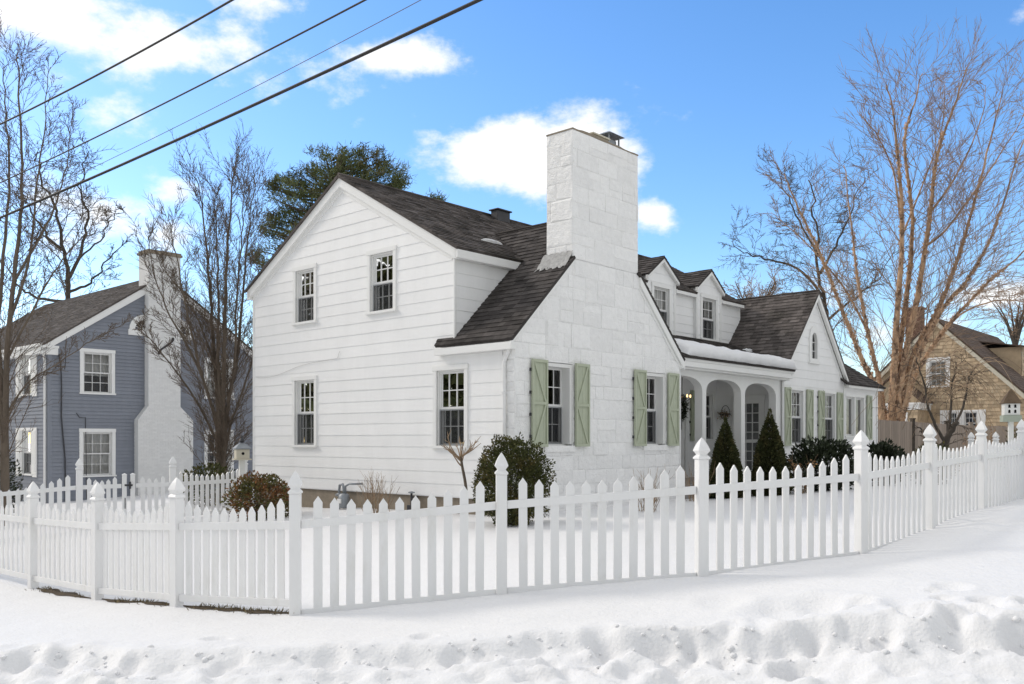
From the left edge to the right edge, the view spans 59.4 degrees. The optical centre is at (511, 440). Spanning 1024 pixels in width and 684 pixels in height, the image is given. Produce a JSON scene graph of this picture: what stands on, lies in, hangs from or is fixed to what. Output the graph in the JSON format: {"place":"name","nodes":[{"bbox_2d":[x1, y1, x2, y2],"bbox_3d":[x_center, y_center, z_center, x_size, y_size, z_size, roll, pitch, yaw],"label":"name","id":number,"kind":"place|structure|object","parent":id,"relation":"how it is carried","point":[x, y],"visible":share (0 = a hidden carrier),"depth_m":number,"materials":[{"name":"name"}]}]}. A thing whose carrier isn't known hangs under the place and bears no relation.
{"place":"outdoors","nodes":[
{"label":"outdoors","id":0,"kind":"place"},
{"bbox_2d":[0,0,233,124],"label":"overhead cable","id":1,"kind":"object","parent":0,"point":[153,44],"visible":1,"depth_m":15.90,"materials":[{"name":"black rubber"}]},
{"bbox_2d":[0,0,365,182],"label":"overhead cable","id":2,"kind":"object","parent":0,"point":[302,32],"visible":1,"depth_m":15.25,"materials":[{"name":"black rubber"}]},
{"bbox_2d":[0,0,420,210],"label":"overhead cable","id":3,"kind":"object","parent":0,"point":[228,100],"visible":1,"depth_m":15.12,"materials":[{"name":"black rubber"}]},
{"bbox_2d":[0,0,482,218],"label":"overhead cable","id":4,"kind":"object","parent":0,"point":[431,22],"visible":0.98,"depth_m":16.20,"materials":[{"name":"black rubber"}]},
{"bbox_2d":[0,474,1023,683],"bbox_3d":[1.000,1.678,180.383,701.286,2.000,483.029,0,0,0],"label":"snow ground","id":5,"kind":"structure","parent":0,"point":[961,577],"depth_m":8.64,"materials":[{"name":"white snow"}]},
{"bbox_2d":[0,454,33,512],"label":"evergreen shrub","id":6,"kind":"object","parent":5,"relation":"on","point":[13,476],"visible":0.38,"depth_m":21.89,"materials":[{"name":"green plant"}]},
{"bbox_2d":[0,95,133,301],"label":"bare tree","id":7,"kind":"object","parent":5,"relation":"on","point":[69,291],"visible":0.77,"depth_m":48.11,"materials":[{"name":"brown plant"}]},
{"bbox_2d":[0,9,133,525],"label":"bare tree","id":8,"kind":"object","parent":5,"relation":"on","point":[5,414],"visible":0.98,"depth_m":21.46,"materials":[{"name":"brown plant"}]},
{"bbox_2d":[0,457,247,530],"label":"picket fence","id":9,"kind":"object","parent":5,"relation":"on","point":[79,487],"visible":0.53,"depth_m":20.02,"materials":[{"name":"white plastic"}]},
{"bbox_2d":[0,249,252,502],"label":"blue house","id":10,"kind":"structure","parent":5,"relation":"on","point":[121,407],"depth_m":31.96,"materials":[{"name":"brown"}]},
{"bbox_2d":[19,356,31,395],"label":"window","id":11,"kind":"structure","parent":10,"relation":"in","point":[26,369],"depth_m":31.51,"materials":[{"name":"paint"}]},
{"bbox_2d":[20,428,31,475],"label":"window","id":12,"kind":"structure","parent":10,"relation":"in","point":[25,456],"depth_m":31.48,"materials":[{"name":"paint"}]},
{"bbox_2d":[79,348,115,394],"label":"window","id":13,"kind":"structure","parent":10,"relation":"in","point":[97,366],"depth_m":31.44,"materials":[{"name":"paint"}]},
{"bbox_2d":[79,428,116,476],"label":"window","id":14,"kind":"structure","parent":10,"relation":"in","point":[99,445],"depth_m":31.35,"materials":[{"name":"paint"}]},
{"bbox_2d":[128,315,144,335],"bbox_3d":[-13.477,-4.160,32.196,0.055,0.760,0.601,0,0,42],"label":"fan window","id":15,"kind":"structure","parent":10,"relation":"in","point":[132,326],"depth_m":32.15,"materials":[{"name":"white wood"}]},
{"bbox_2d":[204,359,234,399],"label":"window","id":16,"kind":"structure","parent":10,"relation":"in","point":[208,373],"depth_m":34.55,"materials":[{"name":"paint"}]},
{"bbox_2d":[204,430,234,473],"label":"window","id":17,"kind":"structure","parent":10,"relation":"in","point":[206,453],"depth_m":34.98,"materials":[{"name":"paint"}]},
{"bbox_2d":[25,586,288,614],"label":"bare soil","id":18,"kind":"structure","parent":5,"relation":"on","point":[58,592],"depth_m":11.15,"materials":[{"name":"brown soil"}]},
{"bbox_2d":[123,117,285,498],"bbox_3d":[-8.622,-3.529,24.758,4.778,10.561,4.342,0,0,0],"label":"bare tree","id":19,"kind":"object","parent":5,"relation":"on","point":[222,420],"visible":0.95,"depth_m":24.34,"materials":[{"name":"brown plant"}]},
{"bbox_2d":[183,462,235,506],"bbox_3d":[-7.818,1.170,23.194,1.740,1.265,1.252,0,0,0],"label":"evergreen shrub","id":20,"kind":"object","parent":5,"relation":"on","point":[212,465],"visible":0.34,"depth_m":23.09,"materials":[{"name":"green plant"}]},
{"bbox_2d":[232,435,251,509],"bbox_3d":[-6.292,0.960,20.900,0.380,2.184,0.368,0,0,-29],"label":"birdhouse","id":21,"kind":"object","parent":5,"relation":"on","point":[241,451],"visible":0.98,"depth_m":20.83,"materials":[{"name":"white paint"}]},
{"bbox_2d":[220,470,289,519],"bbox_3d":[-5.488,1.235,19.581,1.687,1.222,1.461,0,0,0],"label":"red leaf shrub","id":22,"kind":"object","parent":5,"relation":"on","point":[256,483],"visible":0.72,"depth_m":19.36,"materials":[{"name":"brown plant"}]},
{"bbox_2d":[244,140,447,271],"bbox_3d":[-6.484,-4.979,34.942,8.176,13.765,3.698,0,0,0],"label":"pine tree","id":23,"kind":"object","parent":5,"relation":"on","point":[361,169],"visible":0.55,"depth_m":34.65,"materials":[{"name":"green plant"}]},
{"bbox_2d":[352,471,399,512],"bbox_3d":[-2.721,1.079,18.650,0.914,1.083,0.935,0,0,28],"label":"bare shrub","id":24,"kind":"object","parent":5,"relation":"on","point":[372,498],"visible":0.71,"depth_m":18.59,"materials":[{"name":"brown plant"}]},
{"bbox_2d":[441,431,480,490],"bbox_3d":[-0.926,0.692,16.239,0.703,1.802,0.691,0,0,40],"label":"pruned tree","id":25,"kind":"object","parent":5,"relation":"on","point":[461,455],"visible":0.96,"depth_m":16.28,"materials":[{"name":"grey plant"}]},
{"bbox_2d":[0,419,1023,615],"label":"picket fence","id":26,"kind":"object","parent":5,"relation":"on","point":[923,504],"visible":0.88,"depth_m":10.57,"materials":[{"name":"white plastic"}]},
{"bbox_2d":[471,431,556,526],"bbox_3d":[0.024,0.716,15.710,1.493,1.768,1.477,0,0,-28],"label":"boxwood shrub","id":27,"kind":"object","parent":5,"relation":"on","point":[529,470],"visible":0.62,"depth_m":15.45,"materials":[{"name":"green plant"}]},
{"bbox_2d":[245,127,885,514],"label":"white house","id":28,"kind":"structure","parent":5,"relation":"on","point":[398,334],"depth_m":19.85,"materials":[{"name":"white wood"}]},
{"bbox_2d":[290,375,317,446],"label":"window","id":29,"kind":"structure","parent":28,"relation":"in","point":[304,388],"depth_m":21.64,"materials":[{"name":"paint"}]},
{"bbox_2d":[291,263,317,325],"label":"window","id":30,"kind":"structure","parent":28,"relation":"in","point":[305,276],"depth_m":21.64,"materials":[{"name":"paint"}]},
{"bbox_2d":[335,483,362,508],"bbox_3d":[-3.700,1.378,20.099,0.707,0.883,0.290,0,0,28],"label":"gas meter","id":31,"kind":"object","parent":28,"relation":"attached to","point":[343,499],"visible":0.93,"depth_m":20.07,"materials":[{"name":"grey metal"}]},
{"bbox_2d":[365,245,396,314],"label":"window","id":32,"kind":"structure","parent":28,"relation":"in","point":[381,262],"depth_m":19.72,"materials":[{"name":"paint"}]},
{"bbox_2d":[407,491,417,509],"bbox_3d":[-1.996,1.425,18.707,0.336,0.750,0.250,0,0,42],"label":"hose tap","id":33,"kind":"object","parent":28,"relation":"attached to","point":[411,499],"visible":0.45,"depth_m":18.71,"materials":[{"name":"metal"}]},
{"bbox_2d":[431,364,468,448],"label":"window","id":34,"kind":"structure","parent":28,"relation":"in","point":[450,382],"depth_m":18.27,"materials":[{"name":"paint"}]},
{"bbox_2d":[481,238,501,244],"bbox_3d":[-0.445,-4.418,19.906,0.110,0.094,0.735,0,0,42],"label":"snow patch","id":35,"kind":"object","parent":28,"relation":"on","point":[492,241],"visible":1,"depth_m":19.86,"materials":[{"name":"white snow"}]},
{"bbox_2d":[548,362,571,445],"bbox_3d":[0.570,-0.715,18.329,0.990,1.970,1.260,0,0,42],"label":"window","id":36,"kind":"structure","parent":28,"relation":"in","point":[559,375],"depth_m":18.37,"materials":[{"name":"paint"}]},
{"bbox_2d":[647,372,664,444],"bbox_3d":[2.899,-0.715,20.908,0.990,1.970,1.290,0,0,42],"label":"window","id":37,"kind":"structure","parent":28,"relation":"in","point":[655,381],"depth_m":20.94,"materials":[{"name":"paint"}]},
{"bbox_2d":[651,281,672,333],"bbox_3d":[4.119,-3.692,25.115,0.262,1.375,1.050,0,0,42],"label":"window","id":38,"kind":"structure","parent":28,"relation":"in","point":[662,296],"depth_m":25.35,"materials":[{"name":"paint"}]},
{"bbox_2d":[681,401,687,477],"bbox_3d":[4.713,-0.035,25.825,0.110,2.230,1.190,0,0,42],"label":"front door","id":39,"kind":"structure","parent":28,"relation":"in","point":[684,424],"depth_m":26.16,"materials":[{"name":"white wood"}]},
{"bbox_2d":[681,394,688,420],"bbox_3d":[4.860,-0.943,25.760,0.319,0.941,0.843,0,0,42],"label":"door wreath","id":40,"kind":"object","parent":28,"relation":"attached to","point":[684,411],"depth_m":25.89,"materials":[{"name":"green plant"}]},
{"bbox_2d":[700,293,718,341],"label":"window","id":41,"kind":"structure","parent":28,"relation":"in","point":[709,306],"depth_m":27.30,"materials":[{"name":"paint"}]},
{"bbox_2d":[706,391,715,440],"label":"window","id":42,"kind":"structure","parent":28,"relation":"in","point":[710,395],"depth_m":27.37,"materials":[{"name":"paint"}]},
{"bbox_2d":[717,405,730,418],"bbox_3d":[6.410,-0.857,27.217,0.536,0.444,0.338,0,0,42],"label":"wall basket","id":43,"kind":"object","parent":28,"relation":"attached to","point":[722,414],"depth_m":27.20,"materials":[{"name":"metal"}]},
{"bbox_2d":[674,338,796,369],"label":"snow slab","id":44,"kind":"structure","parent":28,"relation":"on","point":[693,348],"depth_m":23.07,"materials":[{"name":"white snow"}]},
{"bbox_2d":[731,395,765,470],"bbox_3d":[7.088,-0.145,26.843,1.090,2.410,0.172,0,0,42],"label":"side door","id":45,"kind":"structure","parent":28,"relation":"in","point":[754,404],"depth_m":26.82,"materials":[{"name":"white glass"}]},
{"bbox_2d":[790,387,804,444],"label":"window","id":46,"kind":"structure","parent":28,"relation":"in","point":[798,394],"depth_m":27.09,"materials":[{"name":"paint"}]},
{"bbox_2d":[808,326,820,364],"bbox_3d":[9.299,-2.955,27.680,0.130,1.170,0.750,0,0,42],"label":"arched window","id":47,"kind":"structure","parent":28,"relation":"in","point":[813,331],"depth_m":27.71,"materials":[{"name":"paint"}]},
{"bbox_2d":[823,390,836,443],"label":"window","id":48,"kind":"structure","parent":28,"relation":"in","point":[830,396],"depth_m":28.85,"materials":[{"name":"paint"}]},
{"bbox_2d":[845,393,864,437],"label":"window","id":49,"kind":"structure","parent":28,"relation":"in","point":[854,404],"depth_m":30.14,"materials":[{"name":"paint"}]},
{"bbox_2d":[633,469,672,512],"bbox_3d":[2.609,0.949,17.381,0.850,1.009,0.759,0,0,32],"label":"bare shrub","id":50,"kind":"object","parent":5,"relation":"on","point":[654,504],"visible":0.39,"depth_m":17.35,"materials":[{"name":"brown plant"}]},
{"bbox_2d":[674,465,715,500],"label":"bare shrub","id":51,"kind":"object","parent":5,"relation":"on","point":[689,496],"visible":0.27,"depth_m":20.47,"materials":[{"name":"brown plant"}]},
{"bbox_2d":[709,417,743,498],"bbox_3d":[5.226,0.478,21.985,1.088,2.141,1.070,0,0,0],"label":"dwarf spruce","id":52,"kind":"object","parent":5,"relation":"on","point":[726,453],"visible":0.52,"depth_m":21.82,"materials":[{"name":"green plant"}]},
{"bbox_2d":[722,256,786,298],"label":"bare tree","id":53,"kind":"object","parent":5,"relation":"on","point":[751,294],"visible":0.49,"depth_m":69.84,"materials":[{"name":"brown plant"}]},
{"bbox_2d":[751,408,794,495],"bbox_3d":[6.422,0.336,22.298,1.188,2.318,1.205,0,0,0],"label":"dwarf spruce","id":54,"kind":"object","parent":5,"relation":"on","point":[770,442],"visible":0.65,"depth_m":22.10,"materials":[{"name":"green plant"}]},
{"bbox_2d":[788,456,816,493],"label":"bare shrub","id":55,"kind":"object","parent":5,"relation":"on","point":[793,465],"visible":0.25,"depth_m":22.21,"materials":[{"name":"brown plant"}]},
{"bbox_2d":[714,129,908,355],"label":"bare tree","id":56,"kind":"object","parent":5,"relation":"on","point":[822,292],"visible":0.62,"depth_m":46.00,"materials":[{"name":"brown plant"}]},
{"bbox_2d":[786,434,853,490],"bbox_3d":[8.009,0.628,22.997,2.278,1.626,1.736,0,0,0],"label":"rhododendron","id":57,"kind":"object","parent":5,"relation":"on","point":[826,451],"visible":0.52,"depth_m":22.74,"materials":[{"name":"green plant"}]},
{"bbox_2d":[867,438,906,485],"bbox_3d":[10.319,0.654,25.031,1.542,1.506,1.406,0,0,-19],"label":"rhododendron","id":58,"kind":"object","parent":5,"relation":"on","point":[883,448],"visible":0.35,"depth_m":24.77,"materials":[{"name":"green plant"}]},
{"bbox_2d":[755,13,1023,420],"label":"birch tree","id":59,"kind":"object","parent":5,"relation":"on","point":[898,336],"visible":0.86,"depth_m":36.59,"materials":[{"name":"brown plant"}]},
{"bbox_2d":[905,441,951,484],"bbox_3d":[11.025,0.617,23.511,1.435,1.358,1.236,0,0,0],"label":"evergreen shrub","id":60,"kind":"object","parent":5,"relation":"on","point":[938,449],"visible":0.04,"depth_m":23.41,"materials":[{"name":"green plant"}]},
{"bbox_2d":[853,337,1023,471],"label":"weeping tree","id":61,"kind":"object","parent":5,"relation":"on","point":[951,428],"visible":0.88,"depth_m":28.97,"materials":[{"name":"brown plant"}]},
{"bbox_2d":[878,418,1017,462],"bbox_3d":[18.475,0.385,37.898,14.466,2.630,1.281,0,0,-39],"label":"board fence","id":62,"kind":"object","parent":5,"relation":"on","point":[894,432],"visible":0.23,"depth_m":35.58,"materials":[{"name":"brown wood"}]},
{"bbox_2d":[874,306,1023,425],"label":"tan house","id":63,"kind":"structure","parent":5,"relation":"on","point":[998,348],"depth_m":45.53,"materials":[{"name":"brown wood"}]},
{"bbox_2d":[926,357,949,387],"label":"window","id":64,"kind":"structure","parent":63,"relation":"in","point":[930,363],"depth_m":46.05,"materials":[{"name":"paint"}]},
{"bbox_2d":[946,410,968,423],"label":"window","id":65,"kind":"structure","parent":63,"relation":"in","point":[954,415],"depth_m":45.58,"materials":[{"name":"paint"}]},
{"bbox_2d":[962,410,978,425],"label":"window","id":66,"kind":"structure","parent":63,"relation":"in","point":[975,412],"depth_m":45.07,"materials":[{"name":"paint"}]},
{"bbox_2d":[960,416,999,447],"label":"bare shrub","id":67,"kind":"object","parent":5,"relation":"on","point":[990,436],"visible":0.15,"depth_m":32.99,"materials":[{"name":"brown plant"}]},
{"bbox_2d":[968,432,1000,479],"bbox_3d":[14.636,0.699,26.792,4.030,2.002,0.371,0,0,-35],"label":"picket fence","id":68,"kind":"object","parent":5,"relation":"on","point":[971,437],"visible":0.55,"depth_m":25.73,"materials":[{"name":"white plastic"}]},
{"bbox_2d":[966,270,1023,344],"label":"bare tree","id":69,"kind":"object","parent":5,"relation":"on","point":[1015,333],"visible":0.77,"depth_m":74.63,"materials":[{"name":"brown plant"}]},
{"bbox_2d":[1000,389,1021,442],"bbox_3d":[11.394,0.095,20.500,0.382,2.536,0.382,0,0,17],"label":"birdhouse","id":70,"kind":"object","parent":5,"relation":"on","point":[1010,402],"visible":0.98,"depth_m":20.37,"materials":[{"name":"white paint"}]},
{"bbox_2d":[0,0,1023,409],"label":"sky","id":71,"kind":"structure","parent":0,"point":[471,98],"materials":[{"name":"blue"}]}
]}

